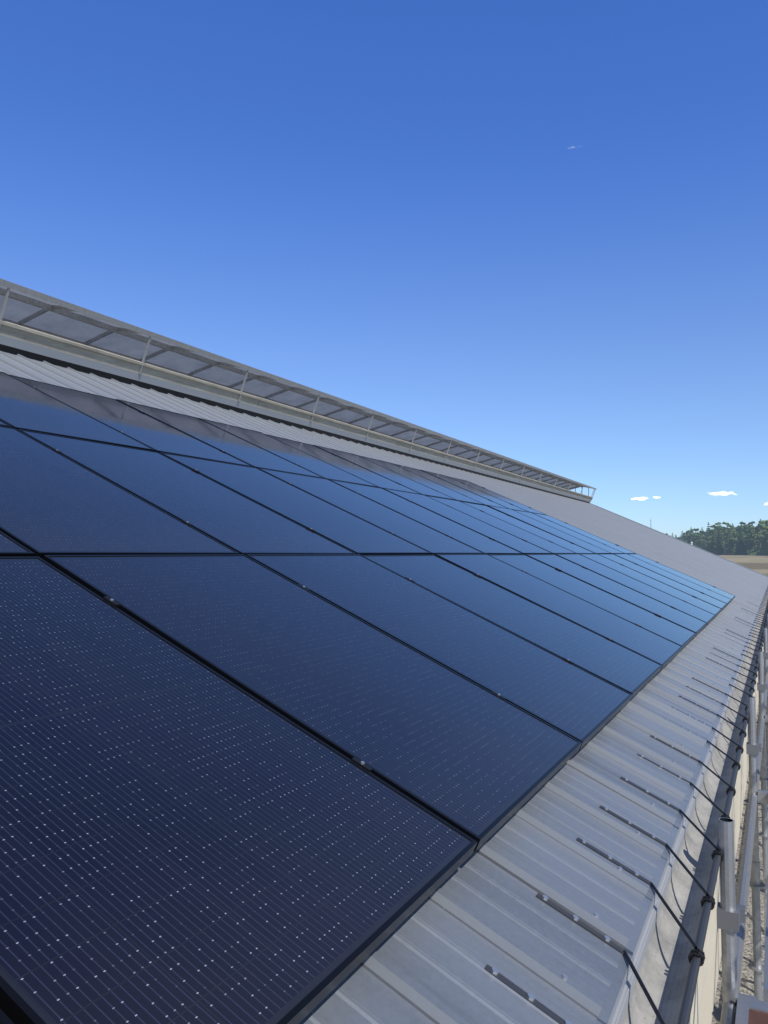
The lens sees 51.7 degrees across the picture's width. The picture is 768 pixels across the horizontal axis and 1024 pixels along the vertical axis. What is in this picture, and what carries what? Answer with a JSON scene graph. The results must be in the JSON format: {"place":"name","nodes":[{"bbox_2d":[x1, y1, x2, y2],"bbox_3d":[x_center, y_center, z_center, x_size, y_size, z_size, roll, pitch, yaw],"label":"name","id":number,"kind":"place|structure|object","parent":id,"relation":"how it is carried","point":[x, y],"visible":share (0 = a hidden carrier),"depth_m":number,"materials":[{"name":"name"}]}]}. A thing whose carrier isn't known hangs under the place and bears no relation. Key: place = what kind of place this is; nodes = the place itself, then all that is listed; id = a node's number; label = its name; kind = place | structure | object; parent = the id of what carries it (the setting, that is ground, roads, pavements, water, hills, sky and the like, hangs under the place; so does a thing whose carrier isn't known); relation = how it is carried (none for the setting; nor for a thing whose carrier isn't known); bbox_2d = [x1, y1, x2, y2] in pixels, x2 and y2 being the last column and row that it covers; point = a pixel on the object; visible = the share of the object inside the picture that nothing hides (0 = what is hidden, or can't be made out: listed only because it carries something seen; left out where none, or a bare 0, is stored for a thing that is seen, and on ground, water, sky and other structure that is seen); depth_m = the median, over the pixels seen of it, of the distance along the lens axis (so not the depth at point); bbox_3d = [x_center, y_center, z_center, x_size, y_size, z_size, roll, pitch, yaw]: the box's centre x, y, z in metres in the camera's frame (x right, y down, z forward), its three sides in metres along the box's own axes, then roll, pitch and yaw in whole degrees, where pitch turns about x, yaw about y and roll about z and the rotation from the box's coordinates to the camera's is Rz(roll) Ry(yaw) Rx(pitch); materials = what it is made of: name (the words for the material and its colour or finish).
{"place":"outdoors","nodes":[
{"label":"outdoors","id":0,"kind":"place"},
{"bbox_2d":[0,0,767,536],"label":"sky","id":1,"kind":"structure","parent":0,"point":[534,233],"materials":[{"name":"blue"}]},
{"bbox_2d":[689,644,763,1023],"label":"barn walls","id":2,"kind":"structure","parent":0,"point":[704,998],"depth_m":7.19,"materials":[{"name":"beige metal"}]},
{"bbox_2d":[0,351,767,1023],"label":"barn roof","id":3,"kind":"structure","parent":2,"relation":"on","point":[440,947],"depth_m":2.36,"materials":[{"name":"grey metal"}]},
{"bbox_2d":[0,278,595,505],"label":"ridge vent","id":4,"kind":"object","parent":3,"relation":"on","point":[37,325],"visible":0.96,"depth_m":11.75,"materials":[{"name":"aluminium"},{"name":"translucent polycarbonate"}]},
{"bbox_2d":[0,371,758,1023],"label":"solar array","id":5,"kind":"object","parent":3,"relation":"on","point":[294,733],"visible":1,"depth_m":2.45,"materials":[{"name":"blue glass"}]},
{"bbox_2d":[484,584,767,1023],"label":"eave gutter","id":6,"kind":"object","parent":2,"relation":"attached to","point":[655,977],"visible":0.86,"depth_m":2.43,"materials":[{"name":"metal"}]},
{"bbox_2d":[711,555,767,1023],"bbox_3d":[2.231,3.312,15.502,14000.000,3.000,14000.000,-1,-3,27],"label":"ground","id":7,"kind":"structure","parent":0,"point":[758,563],"depth_m":9.43,"materials":[{"name":"beige soil"}]},
{"bbox_2d":[682,530,689,542],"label":"tree","id":8,"kind":"object","parent":7,"relation":"on","point":[685,533],"visible":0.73,"depth_m":514.48,"materials":[{"name":"green plant"}]},
{"bbox_2d":[687,527,692,543],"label":"tree","id":9,"kind":"object","parent":7,"relation":"on","point":[689,538],"visible":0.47,"depth_m":506.27,"materials":[{"name":"green plant"}]},
{"bbox_2d":[689,528,704,547],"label":"tree","id":10,"kind":"object","parent":7,"relation":"on","point":[694,535],"visible":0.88,"depth_m":488.87,"materials":[{"name":"green plant"}]},
{"bbox_2d":[702,522,711,550],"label":"tree","id":11,"kind":"object","parent":7,"relation":"on","point":[705,545],"visible":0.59,"depth_m":476.80,"materials":[{"name":"green plant"}]},
{"bbox_2d":[708,527,717,554],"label":"tree","id":12,"kind":"object","parent":7,"relation":"on","point":[713,539],"visible":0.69,"depth_m":428.42,"materials":[{"name":"green plant"}]},
{"bbox_2d":[708,522,727,554],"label":"tree","id":13,"kind":"object","parent":7,"relation":"on","point":[719,526],"visible":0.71,"depth_m":442.02,"materials":[{"name":"green plant"}]},
{"bbox_2d":[713,528,725,554],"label":"tree","id":14,"kind":"object","parent":7,"relation":"on","point":[719,546],"visible":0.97,"depth_m":421.10,"materials":[{"name":"green plant"}]},
{"bbox_2d":[721,522,734,554],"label":"tree","id":15,"kind":"object","parent":7,"relation":"on","point":[727,525],"visible":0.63,"depth_m":440.22,"materials":[{"name":"green plant"}]},
{"bbox_2d":[725,530,736,554],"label":"tree","id":16,"kind":"object","parent":7,"relation":"on","point":[730,545],"visible":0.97,"depth_m":412.52,"materials":[{"name":"green plant"}]},
{"bbox_2d":[730,523,736,537],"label":"tree","id":17,"kind":"object","parent":7,"relation":"on","point":[733,532],"visible":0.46,"depth_m":434.19,"materials":[{"name":"green plant"}]},
{"bbox_2d":[731,534,741,545],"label":"tree","id":18,"kind":"object","parent":7,"relation":"on","point":[735,539],"visible":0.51,"depth_m":408.79,"materials":[{"name":"green plant"}]},
{"bbox_2d":[712,613,767,1023],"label":"scaffold","id":19,"kind":"object","parent":7,"relation":"on","point":[738,1007],"visible":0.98,"depth_m":3.66,"materials":[{"name":"metal"}]},
{"bbox_2d":[735,526,748,554],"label":"tree","id":20,"kind":"object","parent":7,"relation":"on","point":[741,547],"visible":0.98,"depth_m":400.20,"materials":[{"name":"green plant"}]},
{"bbox_2d":[735,525,749,534],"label":"tree","id":21,"kind":"object","parent":7,"relation":"on","point":[744,527],"visible":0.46,"depth_m":427.06,"materials":[{"name":"green plant"}]},
{"bbox_2d":[737,524,749,548],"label":"tree","id":22,"kind":"object","parent":7,"relation":"on","point":[746,543],"visible":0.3,"depth_m":416.44,"materials":[{"name":"green plant"}]},
{"bbox_2d":[726,547,765,554],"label":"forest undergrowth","id":23,"kind":"object","parent":7,"relation":"on","point":[752,551],"visible":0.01,"depth_m":408.03,"materials":[{"name":"green plant"}]},
{"bbox_2d":[742,533,753,554],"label":"tree","id":24,"kind":"object","parent":7,"relation":"on","point":[748,537],"visible":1,"depth_m":395.52,"materials":[{"name":"green plant"}]},
{"bbox_2d":[746,531,760,551],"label":"tree","id":25,"kind":"object","parent":7,"relation":"on","point":[751,540],"visible":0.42,"depth_m":405.20,"materials":[{"name":"green plant"}]},
{"bbox_2d":[749,523,758,547],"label":"tree","id":26,"kind":"object","parent":7,"relation":"on","point":[751,545],"visible":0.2,"depth_m":421.80,"materials":[{"name":"green plant"}]},
{"bbox_2d":[752,529,760,551],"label":"tree","id":27,"kind":"object","parent":7,"relation":"on","point":[758,537],"visible":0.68,"depth_m":398.26,"materials":[{"name":"green plant"}]},
{"bbox_2d":[749,521,765,554],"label":"tree","id":28,"kind":"object","parent":7,"relation":"on","point":[758,531],"visible":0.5,"depth_m":388.54,"materials":[{"name":"green plant"}]},
{"bbox_2d":[756,530,767,554],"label":"tree","id":29,"kind":"object","parent":7,"relation":"on","point":[762,547],"visible":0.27,"depth_m":393.56,"materials":[{"name":"green plant"}]},
{"bbox_2d":[759,520,767,538],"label":"tree","id":30,"kind":"object","parent":7,"relation":"on","point":[764,528],"visible":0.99,"depth_m":378.11,"materials":[{"name":"green plant"}]},
{"bbox_2d":[762,538,767,554],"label":"tree","id":31,"kind":"object","parent":7,"relation":"on","point":[765,549],"visible":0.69,"depth_m":382.01,"materials":[{"name":"green plant"}]}
]}

